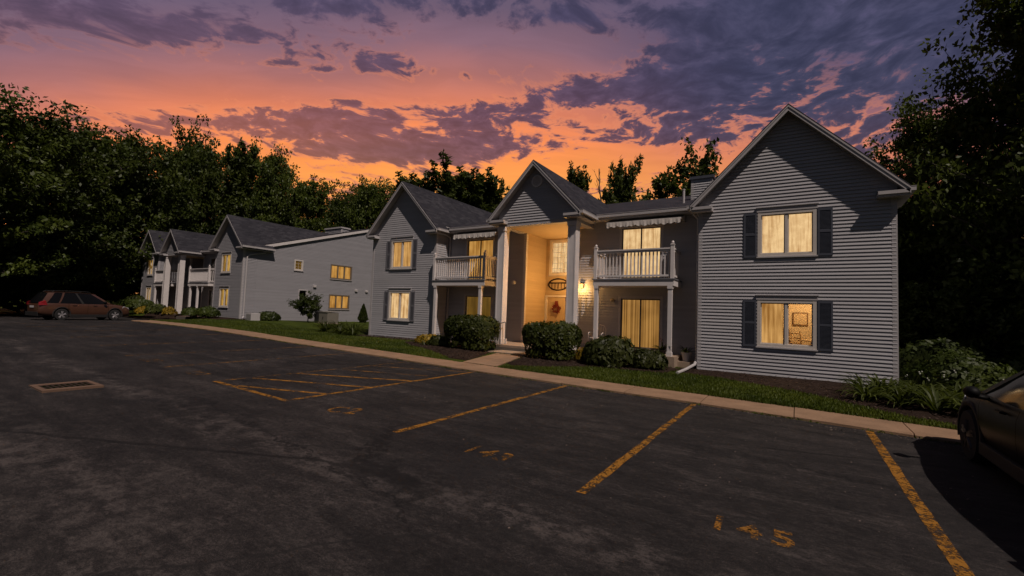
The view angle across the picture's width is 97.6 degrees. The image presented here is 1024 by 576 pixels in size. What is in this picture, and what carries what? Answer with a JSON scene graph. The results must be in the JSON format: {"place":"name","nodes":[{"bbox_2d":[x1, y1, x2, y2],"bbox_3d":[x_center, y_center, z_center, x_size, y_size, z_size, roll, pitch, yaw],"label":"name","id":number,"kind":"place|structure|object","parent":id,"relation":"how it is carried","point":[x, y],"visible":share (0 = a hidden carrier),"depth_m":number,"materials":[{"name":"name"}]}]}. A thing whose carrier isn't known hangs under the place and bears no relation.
{"place":"outdoors","nodes":[
{"label":"outdoors","id":0,"kind":"place"},
{"bbox_2d":[0,306,23,313],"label":"verge","id":1,"kind":"structure","parent":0,"point":[4,311],"depth_m":35.37,"materials":[{"name":"green plant"}]},
{"bbox_2d":[0,252,27,304],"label":"understory tree","id":2,"kind":"object","parent":1,"relation":"on","point":[7,292],"visible":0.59,"depth_m":30.79,"materials":[{"name":"green plant"}]},
{"bbox_2d":[0,252,64,312],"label":"understory tree","id":3,"kind":"object","parent":1,"relation":"on","point":[11,305],"visible":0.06,"depth_m":33.07,"materials":[{"name":"green plant"}]},
{"bbox_2d":[0,82,91,277],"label":"broadleaf tree","id":4,"kind":"object","parent":1,"relation":"on","point":[12,158],"visible":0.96,"depth_m":28.36,"materials":[{"name":"green plant"}]},
{"bbox_2d":[0,92,137,315],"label":"broadleaf tree","id":5,"kind":"object","parent":1,"relation":"on","point":[35,246],"visible":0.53,"depth_m":31.39,"materials":[{"name":"green plant"}]},
{"bbox_2d":[0,107,157,291],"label":"broadleaf tree","id":6,"kind":"object","parent":1,"relation":"on","point":[96,270],"visible":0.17,"depth_m":36.15,"materials":[{"name":"green plant"}]},
{"bbox_2d":[79,122,202,300],"bbox_3d":[-34.992,-6.208,40.710,10.562,17.382,9.472,1,-3,14],"label":"broadleaf tree","id":7,"kind":"object","parent":1,"relation":"on","point":[132,213],"visible":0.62,"depth_m":39.85,"materials":[{"name":"green plant"}]},
{"bbox_2d":[131,141,218,241],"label":"broadleaf tree","id":8,"kind":"object","parent":1,"relation":"on","point":[190,171],"visible":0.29,"depth_m":46.12,"materials":[{"name":"green plant"}]},
{"bbox_2d":[151,113,238,234],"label":"broadleaf tree","id":9,"kind":"object","parent":1,"relation":"on","point":[211,223],"visible":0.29,"depth_m":49.76,"materials":[{"name":"green plant"}]},
{"bbox_2d":[207,136,264,234],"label":"columnar tree","id":10,"kind":"object","parent":1,"relation":"on","point":[240,172],"visible":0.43,"depth_m":51.49,"materials":[{"name":"green plant"}]},
{"bbox_2d":[228,136,299,224],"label":"broadleaf tree","id":11,"kind":"object","parent":1,"relation":"on","point":[272,170],"visible":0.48,"depth_m":51.93,"materials":[{"name":"green plant"}]},
{"bbox_2d":[262,200,333,227],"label":"broadleaf tree","id":12,"kind":"object","parent":1,"relation":"on","point":[291,213],"visible":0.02,"depth_m":59.00,"materials":[{"name":"green plant"}]},
{"bbox_2d":[264,173,343,232],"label":"broadleaf tree","id":13,"kind":"object","parent":1,"relation":"on","point":[309,200],"visible":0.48,"depth_m":52.12,"materials":[{"name":"green plant"}]},
{"bbox_2d":[20,300,956,429],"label":"lawn","id":14,"kind":"structure","parent":0,"point":[302,324],"depth_m":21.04,"materials":[{"name":"green plant"}]},
{"bbox_2d":[83,239,141,299],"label":"understory tree","id":15,"kind":"object","parent":14,"relation":"on","point":[123,295],"visible":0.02,"depth_m":40.84,"materials":[{"name":"green plant"}]},
{"bbox_2d":[124,313,244,319],"bbox_3d":[-24.390,2.151,33.185,14.909,0.403,3.312,1,-3,25],"label":"mulch bed","id":16,"kind":"object","parent":14,"relation":"on","point":[159,316],"visible":0.48,"depth_m":33.96,"materials":[{"name":"brown wood"}]},
{"bbox_2d":[116,298,153,313],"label":"hedge","id":17,"kind":"object","parent":16,"relation":"on","point":[131,304],"visible":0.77,"depth_m":34.30,"materials":[{"name":"green plant"}]},
{"bbox_2d":[133,306,153,313],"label":"golden shrub","id":18,"kind":"object","parent":16,"relation":"on","point":[140,309],"visible":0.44,"depth_m":33.13,"materials":[{"name":"yellow plant"}]},
{"bbox_2d":[143,303,165,314],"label":"round shrub","id":19,"kind":"object","parent":16,"relation":"on","point":[156,308],"visible":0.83,"depth_m":32.58,"materials":[{"name":"green plant"}]},
{"bbox_2d":[162,307,177,314],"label":"golden shrub","id":20,"kind":"object","parent":16,"relation":"on","point":[169,310],"visible":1,"depth_m":32.52,"materials":[{"name":"yellow plant"}]},
{"bbox_2d":[180,306,197,316],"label":"round shrub","id":21,"kind":"object","parent":16,"relation":"on","point":[190,311],"visible":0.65,"depth_m":31.02,"materials":[{"name":"green plant"}]},
{"bbox_2d":[194,305,220,317],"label":"round shrub","id":22,"kind":"object","parent":16,"relation":"on","point":[208,311],"visible":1,"depth_m":30.06,"materials":[{"name":"green plant"}]},
{"bbox_2d":[245,313,259,320],"bbox_3d":[-17.456,1.957,30.208,0.700,0.550,0.612,0,-4,33],"label":"meter cabinet","id":23,"kind":"object","parent":14,"relation":"on","point":[253,316],"visible":0.81,"depth_m":30.00,"materials":[{"name":"metal"}]},
{"bbox_2d":[138,214,372,321],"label":"apartment building","id":24,"kind":"structure","parent":14,"relation":"on","point":[237,267],"depth_m":34.44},
{"bbox_2d":[145,285,151,299],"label":"window","id":25,"kind":"structure","parent":24,"relation":"in","point":[148,287],"depth_m":38.80,"materials":[{"name":"yellow glass"}]},
{"bbox_2d":[146,257,153,275],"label":"window","id":26,"kind":"structure","parent":24,"relation":"in","point":[150,264],"depth_m":38.88,"materials":[{"name":"yellow glass"}]},
{"bbox_2d":[210,257,214,282],"bbox_3d":[-22.804,-1.367,34.551,1.580,2.000,0.252,0,-4,33],"label":"sliding door","id":27,"kind":"structure","parent":24,"relation":"in","point":[211,259],"depth_m":34.91,"materials":[{"name":"paint"}]},
{"bbox_2d":[218,286,229,307],"bbox_3d":[-20.298,0.633,31.698,1.410,1.515,0.246,0,-4,33],"label":"window","id":28,"kind":"structure","parent":24,"relation":"in","point":[224,290],"depth_m":31.76,"materials":[{"name":"yellow glass"}]},
{"bbox_2d":[221,252,231,272],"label":"window","id":29,"kind":"structure","parent":24,"relation":"in","point":[226,256],"depth_m":31.90,"materials":[{"name":"clear glass"}]},
{"bbox_2d":[294,259,303,271],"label":"window","id":30,"kind":"structure","parent":24,"relation":"in","point":[298,265],"depth_m":33.99,"materials":[{"name":"clear glass"}]},
{"bbox_2d":[298,289,307,300],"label":"window","id":31,"kind":"structure","parent":24,"relation":"in","point":[301,291],"depth_m":34.28,"materials":[{"name":"paint"}]},
{"bbox_2d":[328,294,349,309],"bbox_3d":[-14.282,1.179,36.957,0.242,1.230,2.020,0,-4,33],"label":"window","id":32,"kind":"structure","parent":24,"relation":"in","point":[336,302],"depth_m":37.06,"materials":[{"name":"yellow glass"}]},
{"bbox_2d":[330,264,351,280],"bbox_3d":[-14.166,-1.257,37.130,0.242,1.240,2.120,0,-4,33],"label":"window","id":33,"kind":"structure","parent":24,"relation":"in","point":[338,272],"depth_m":37.23,"materials":[{"name":"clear glass"}]},
{"bbox_2d":[259,311,281,320],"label":"round shrub","id":34,"kind":"object","parent":14,"relation":"on","point":[268,315],"visible":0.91,"depth_m":30.69,"materials":[{"name":"green plant"}]},
{"bbox_2d":[288,291,323,321],"bbox_3d":[-14.679,1.529,32.094,2.169,2.710,2.389,0,-4,33],"label":"ornamental tree","id":35,"kind":"object","parent":14,"relation":"on","point":[307,302],"visible":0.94,"depth_m":31.83,"materials":[{"name":"green plant"}]},
{"bbox_2d":[309,321,339,331],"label":"daylily","id":36,"kind":"object","parent":14,"relation":"on","point":[323,329],"visible":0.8,"depth_m":24.18,"materials":[{"name":"green plant"}]},
{"bbox_2d":[319,311,338,323],"bbox_3d":[-12.979,2.134,31.746,1.200,0.990,1.100,0,-4,33],"label":"utility box","id":37,"kind":"object","parent":14,"relation":"on","point":[326,316],"visible":0.68,"depth_m":31.44,"materials":[{"name":"paint"}]},
{"bbox_2d":[310,182,360,230],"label":"broadleaf tree","id":38,"kind":"object","parent":14,"relation":"on","point":[339,219],"visible":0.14,"depth_m":53.94,"materials":[{"name":"green plant"}]},
{"bbox_2d":[328,323,351,333],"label":"daylily","id":39,"kind":"object","parent":14,"relation":"on","point":[337,330],"visible":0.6,"depth_m":23.42,"materials":[{"name":"green plant"}]},
{"bbox_2d":[337,322,366,335],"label":"daylily","id":40,"kind":"object","parent":14,"relation":"on","point":[351,331],"visible":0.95,"depth_m":22.69,"materials":[{"name":"green plant"}]},
{"bbox_2d":[357,303,368,322],"bbox_3d":[-11.984,2.061,36.103,0.913,1.677,0.876,0,-4,33],"label":"arborvitae","id":41,"kind":"object","parent":14,"relation":"on","point":[362,315],"visible":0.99,"depth_m":35.93,"materials":[{"name":"green plant"}]},
{"bbox_2d":[338,174,394,230],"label":"broadleaf tree","id":42,"kind":"object","parent":14,"relation":"on","point":[366,213],"visible":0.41,"depth_m":51.66,"materials":[{"name":"green plant"}]},
{"bbox_2d":[378,178,396,205],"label":"broadleaf tree","id":43,"kind":"object","parent":14,"relation":"on","point":[391,188],"visible":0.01,"depth_m":50.48,"materials":[{"name":"green plant"}]},
{"bbox_2d":[395,170,435,191],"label":"tree","id":44,"kind":"object","parent":14,"relation":"on","point":[413,180],"visible":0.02,"depth_m":48.37,"materials":[{"name":"green plant"}]},
{"bbox_2d":[405,341,493,359],"bbox_3d":[-2.141,2.350,17.512,3.021,0.103,7.200,4,-4,-29],"label":"mulch bed","id":45,"kind":"object","parent":14,"relation":"on","point":[479,353],"visible":0.65,"depth_m":16.23,"materials":[{"name":"brown wood"}]},
{"bbox_2d":[414,334,435,342],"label":"golden shrub","id":46,"kind":"object","parent":45,"relation":"on","point":[425,337],"visible":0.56,"depth_m":18.80,"materials":[{"name":"yellow plant"}]},
{"bbox_2d":[427,334,450,345],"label":"green shrub","id":47,"kind":"object","parent":45,"relation":"on","point":[438,339],"visible":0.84,"depth_m":18.05,"materials":[{"name":"green plant"}]},
{"bbox_2d":[443,314,499,350],"bbox_3d":[-1.624,1.725,17.526,2.352,1.444,1.538,0,-4,33],"label":"hedge","id":48,"kind":"object","parent":45,"relation":"on","point":[472,331],"visible":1,"depth_m":16.96,"materials":[{"name":"green plant"}]},
{"bbox_2d":[423,149,478,205],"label":"columnar tree","id":49,"kind":"object","parent":14,"relation":"on","point":[445,184],"visible":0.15,"depth_m":47.22,"materials":[{"name":"green plant"}]},
{"bbox_2d":[456,165,503,212],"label":"broadleaf tree","id":50,"kind":"object","parent":14,"relation":"on","point":[485,194],"visible":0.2,"depth_m":47.09,"materials":[{"name":"green plant"}]},
{"bbox_2d":[499,177,509,195],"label":"columnar tree","id":51,"kind":"object","parent":14,"relation":"on","point":[501,185],"visible":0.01,"depth_m":48.55,"materials":[{"name":"green plant"}]},
{"bbox_2d":[566,161,591,191],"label":"columnar tree","id":52,"kind":"object","parent":14,"relation":"on","point":[579,179],"visible":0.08,"depth_m":49.38,"materials":[{"name":"green plant"}]},
{"bbox_2d":[508,356,680,372],"bbox_3d":[2.696,2.473,14.762,5.769,0.126,3.495,2,-3,-1],"label":"mulch bed","id":53,"kind":"object","parent":14,"relation":"on","point":[533,359],"visible":0.5,"depth_m":14.00,"materials":[{"name":"brown wood"}]},
{"bbox_2d":[521,320,582,360],"bbox_3d":[1.359,1.797,15.457,1.986,1.406,1.558,0,-4,33],"label":"hedge","id":54,"kind":"object","parent":53,"relation":"on","point":[554,341],"visible":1,"depth_m":14.95,"materials":[{"name":"green plant"}]},
{"bbox_2d":[574,347,591,361],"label":"golden shrub","id":55,"kind":"object","parent":53,"relation":"on","point":[577,356],"visible":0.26,"depth_m":15.01,"materials":[{"name":"yellow plant"}]},
{"bbox_2d":[580,334,634,367],"bbox_3d":[3.116,2.008,14.349,1.705,1.051,1.719,0,-4,33],"label":"rhododendron","id":56,"kind":"object","parent":53,"relation":"on","point":[609,350],"visible":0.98,"depth_m":13.81,"materials":[{"name":"green plant"}]},
{"bbox_2d":[628,348,668,369],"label":"rhododendron","id":57,"kind":"object","parent":53,"relation":"on","point":[643,358],"visible":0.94,"depth_m":13.71,"materials":[{"name":"green plant"}]},
{"bbox_2d":[587,170,607,201],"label":"dead tree","id":58,"kind":"object","parent":14,"relation":"on","point":[599,191],"visible":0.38,"depth_m":49.78,"materials":[{"name":"brown wood"}]},
{"bbox_2d":[598,184,614,203],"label":"columnar tree","id":59,"kind":"object","parent":14,"relation":"on","point":[605,194],"visible":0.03,"depth_m":49.05,"materials":[{"name":"green plant"}]},
{"bbox_2d":[606,153,643,203],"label":"columnar tree","id":60,"kind":"object","parent":14,"relation":"on","point":[621,184],"visible":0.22,"depth_m":44.82,"materials":[{"name":"green plant"}]},
{"bbox_2d":[365,103,916,384],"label":"apartment building","id":61,"kind":"structure","parent":14,"relation":"on","point":[760,238],"depth_m":15.03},
{"bbox_2d":[388,288,410,321],"bbox_3d":[-5.562,0.821,22.297,1.590,1.645,0.246,0,-4,33],"label":"window","id":62,"kind":"structure","parent":61,"relation":"in","point":[399,298],"depth_m":22.33,"materials":[{"name":"clear glass"}]},
{"bbox_2d":[389,236,413,269],"bbox_3d":[-5.468,-1.734,22.435,1.590,1.645,0.246,0,-4,33],"label":"window","id":63,"kind":"structure","parent":61,"relation":"in","point":[401,247],"depth_m":22.47,"materials":[{"name":"clear glass"}]},
{"bbox_2d":[463,294,492,316],"bbox_3d":[-1.563,1.296,20.815,1.680,2.040,0.252,0,-4,33],"label":"sliding door","id":64,"kind":"structure","parent":61,"relation":"in","point":[470,301],"depth_m":21.02,"materials":[{"name":"paint"}]},
{"bbox_2d":[464,237,494,280],"bbox_3d":[-1.467,-1.318,20.956,1.680,2.060,0.252,0,-4,33],"label":"sliding door","id":65,"kind":"structure","parent":61,"relation":"in","point":[477,246],"depth_m":21.08,"materials":[{"name":"paint"}]},
{"bbox_2d":[544,295,565,322],"bbox_3d":[2.020,1.403,20.642,1.170,2.130,0.165,0,-4,33],"label":"entry door","id":66,"kind":"structure","parent":61,"relation":"in","point":[550,300],"depth_m":20.73,"materials":[{"name":"white paint"}]},
{"bbox_2d":[552,301,560,313],"bbox_3d":[2.032,0.894,20.542,0.511,0.604,0.089,0,-4,33],"label":"wreath","id":67,"kind":"object","parent":66,"relation":"hanging from","point":[557,306],"visible":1,"depth_m":20.54,"materials":[{"name":"red plant"}]},
{"bbox_2d":[548,239,567,275],"bbox_3d":[2.475,-1.382,20.630,1.660,1.700,0.240,0,-4,33],"label":"window","id":68,"kind":"structure","parent":61,"relation":"in","point":[558,248],"depth_m":20.87,"materials":[{"name":"beige glass"}]},
{"bbox_2d":[618,296,662,349],"bbox_3d":[4.796,1.320,16.763,1.660,2.020,0.251,0,-4,33],"label":"sliding door","id":69,"kind":"structure","parent":61,"relation":"in","point":[640,318],"depth_m":16.79,"materials":[{"name":"paint"}]},
{"bbox_2d":[618,223,663,278],"bbox_3d":[4.876,-1.324,16.917,1.660,2.100,0.252,0,-4,33],"label":"sliding door","id":70,"kind":"structure","parent":61,"relation":"in","point":[648,236],"depth_m":16.99,"materials":[{"name":"paint"}]},
{"bbox_2d":[677,345,693,361],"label":"potted plant","id":71,"kind":"object","parent":61,"relation":"on","point":[686,354],"visible":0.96,"depth_m":15.19,"materials":[{"name":"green plant"}]},
{"bbox_2d":[756,202,818,257],"bbox_3d":[8.342,-1.712,13.637,1.620,1.585,0.247,0,-4,33],"label":"window","id":72,"kind":"structure","parent":61,"relation":"in","point":[783,230],"depth_m":13.62,"materials":[{"name":"beige glass"}]},
{"bbox_2d":[756,295,818,350],"bbox_3d":[8.262,1.024,13.520,1.620,1.625,0.319,0,-4,33],"label":"window","id":73,"kind":"structure","parent":61,"relation":"in","point":[772,332],"depth_m":13.67,"materials":[{"name":"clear glass"}]},
{"bbox_2d":[793,312,807,325],"bbox_3d":[9.905,1.069,15.411,0.450,0.450,0.040,0,-4,33],"label":"picture frame","id":74,"kind":"object","parent":61,"relation":"attached to","point":[800,319],"visible":1,"depth_m":15.39,"materials":[{"name":"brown wood"}]},
{"bbox_2d":[635,160,680,200],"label":"broadleaf tree","id":75,"kind":"object","parent":14,"relation":"on","point":[658,192],"visible":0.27,"depth_m":43.28,"materials":[{"name":"green plant"}]},
{"bbox_2d":[649,158,703,199],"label":"broadleaf tree","id":76,"kind":"object","parent":14,"relation":"on","point":[670,186],"visible":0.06,"depth_m":42.70,"materials":[{"name":"green plant"}]},
{"bbox_2d":[671,137,721,197],"bbox_3d":[14.973,-3.853,35.650,5.041,15.691,6.428,1,-3,18],"label":"broadleaf tree","id":77,"kind":"object","parent":14,"relation":"on","point":[704,163],"visible":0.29,"depth_m":35.06,"materials":[{"name":"green plant"}]},
{"bbox_2d":[681,368,957,425],"bbox_3d":[8.342,2.513,11.216,8.821,0.089,4.682,-7,-10,71],"label":"mulch bed","id":78,"kind":"object","parent":14,"relation":"on","point":[926,412],"visible":0.51,"depth_m":10.77,"materials":[{"name":"brown wood"}]},
{"bbox_2d":[358,334,957,421],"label":"bark chips","id":79,"kind":"object","parent":78,"relation":"on","point":[644,369],"visible":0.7,"depth_m":13.68,"materials":[{"name":"brown wood"}]},
{"bbox_2d":[830,372,895,388],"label":"hosta","id":80,"kind":"object","parent":78,"relation":"on","point":[856,379],"visible":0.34,"depth_m":10.48,"materials":[{"name":"green plant"}]},
{"bbox_2d":[837,376,899,400],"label":"hosta","id":81,"kind":"object","parent":78,"relation":"on","point":[864,391],"visible":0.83,"depth_m":9.40,"materials":[{"name":"green plant"}]},
{"bbox_2d":[840,372,915,398],"bbox_3d":[8.076,2.166,9.722,1.428,0.534,1.431,3,-3,-13],"label":"hosta","id":82,"kind":"object","parent":78,"relation":"on","point":[876,381],"visible":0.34,"depth_m":9.73,"materials":[{"name":"green plant"}]},
{"bbox_2d":[864,373,917,389],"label":"hosta","id":83,"kind":"object","parent":78,"relation":"on","point":[891,378],"visible":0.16,"depth_m":10.23,"materials":[{"name":"green plant"}]},
{"bbox_2d":[867,384,931,408],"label":"hosta","id":84,"kind":"object","parent":78,"relation":"on","point":[898,395],"visible":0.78,"depth_m":8.80,"materials":[{"name":"green plant"}]},
{"bbox_2d":[881,371,943,397],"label":"hosta","id":85,"kind":"object","parent":78,"relation":"on","point":[910,383],"visible":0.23,"depth_m":9.83,"materials":[{"name":"green plant"}]},
{"bbox_2d":[890,372,955,405],"bbox_3d":[8.328,2.053,9.165,1.142,0.708,1.276,2,-3,-7],"label":"hosta","id":86,"kind":"object","parent":78,"relation":"on","point":[923,391],"visible":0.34,"depth_m":9.13,"materials":[{"name":"green plant"}]},
{"bbox_2d":[888,383,963,412],"bbox_3d":[8.055,2.075,8.394,1.447,0.540,1.286,4,-3,-27],"label":"hosta","id":87,"kind":"object","parent":78,"relation":"on","point":[929,398],"visible":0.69,"depth_m":8.38,"materials":[{"name":"green plant"}]},
{"bbox_2d":[931,396,961,411],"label":"hosta","id":88,"kind":"object","parent":78,"relation":"on","point":[954,406],"visible":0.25,"depth_m":8.10,"materials":[{"name":"green plant"}]},
{"bbox_2d":[929,370,971,402],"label":"hosta","id":89,"kind":"object","parent":78,"relation":"on","point":[956,390],"visible":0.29,"depth_m":9.20,"materials":[{"name":"green plant"}]},
{"bbox_2d":[929,380,986,395],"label":"hosta","id":90,"kind":"object","parent":78,"relation":"on","point":[970,384],"visible":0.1,"depth_m":9.72,"materials":[{"name":"green plant"}]},
{"bbox_2d":[901,349,1017,393],"bbox_3d":[10.916,2.092,10.897,2.151,1.215,2.280,2,-3,-2],"label":"mounded shrub","id":91,"kind":"object","parent":78,"relation":"on","point":[971,369],"visible":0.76,"depth_m":10.47,"materials":[{"name":"green plant"}]},
{"bbox_2d":[898,262,956,318],"bbox_3d":[18.140,0.909,20.522,4.573,5.511,5.491,2,-3,0],"label":"understory tree","id":92,"kind":"object","parent":14,"relation":"on","point":[926,273],"visible":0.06,"depth_m":20.18,"materials":[{"name":"green plant"}]},
{"bbox_2d":[862,68,1023,339],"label":"broadleaf tree","id":93,"kind":"object","parent":14,"relation":"on","point":[920,126],"visible":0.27,"depth_m":18.83,"materials":[{"name":"green plant"}]},
{"bbox_2d":[899,336,994,376],"bbox_3d":[12.905,2.169,13.413,2.252,1.478,2.553,0,-4,33],"label":"mounded shrub","id":94,"kind":"object","parent":14,"relation":"on","point":[923,350],"visible":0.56,"depth_m":13.18,"materials":[{"name":"green plant"}]},
{"bbox_2d":[880,0,1023,339],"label":"broadleaf tree","id":95,"kind":"object","parent":14,"relation":"on","point":[1006,87],"visible":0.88,"depth_m":15.84,"materials":[{"name":"green plant"}]},
{"bbox_2d":[960,121,1023,345],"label":"broadleaf tree","id":96,"kind":"object","parent":14,"relation":"on","point":[1021,239],"visible":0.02,"depth_m":18.00,"materials":[{"name":"green plant"}]},
{"bbox_2d":[976,113,1023,260],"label":"broadleaf tree","id":97,"kind":"object","parent":14,"relation":"on","point":[1013,139],"visible":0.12,"depth_m":14.90,"materials":[{"name":"green plant"}]},
{"bbox_2d":[986,355,1023,373],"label":"mounded shrub","id":98,"kind":"object","parent":14,"relation":"on","point":[1016,364],"visible":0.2,"depth_m":12.41,"materials":[{"name":"green plant"}]},
{"bbox_2d":[463,353,521,366],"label":"walkway","id":99,"kind":"structure","parent":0,"point":[497,359],"depth_m":14.17,"materials":[{"name":"concrete"}]},
{"bbox_2d":[0,0,1016,293],"label":"sky","id":100,"kind":"structure","parent":0,"point":[372,89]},
{"bbox_2d":[0,314,1023,575],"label":"parking lot","id":101,"kind":"structure","parent":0,"point":[170,450],"depth_m":4.46,"materials":[{"name":"grey asphalt"}]},
{"bbox_2d":[29,380,103,392],"bbox_3d":[-7.599,1.688,7.657,0.800,0.062,0.760,0,-4,33],"label":"storm drain","id":102,"kind":"object","parent":101,"relation":"on","point":[63,386],"visible":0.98,"depth_m":7.59,"materials":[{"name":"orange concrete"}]},
{"bbox_2d":[25,290,128,319],"bbox_3d":[-27.146,1.121,28.300,2.190,1.811,4.544,1,-3,26],"label":"station wagon","id":103,"kind":"object","parent":101,"relation":"on","point":[47,304],"visible":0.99,"depth_m":27.29,"materials":[{"name":"brown paint"}]},
{"bbox_2d":[131,317,960,444],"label":"kerb","id":104,"kind":"structure","parent":101,"relation":"on","point":[941,434],"depth_m":9.37,"materials":[{"name":"concrete"}]},
{"bbox_2d":[146,321,960,444],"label":"weeds","id":105,"kind":"object","parent":101,"relation":"on","point":[956,443],"visible":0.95,"depth_m":10.12,"materials":[{"name":"green plant"}]},
{"bbox_2d":[222,348,981,574],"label":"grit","id":106,"kind":"object","parent":101,"relation":"on","point":[672,415],"visible":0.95,"depth_m":7.62,"materials":[{"name":"grey gravel"}]},
{"bbox_2d":[957,370,1023,484],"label":"parked car","id":107,"kind":"object","parent":101,"relation":"on","point":[990,425],"visible":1,"depth_m":4.94,"materials":[{"name":"black paint"}]},
{"bbox_2d":[654,338,670,352],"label":"potted plant","id":108,"kind":"object","parent":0,"point":[662,349],"visible":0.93,"depth_m":15.10,"materials":[{"name":"green plant"}]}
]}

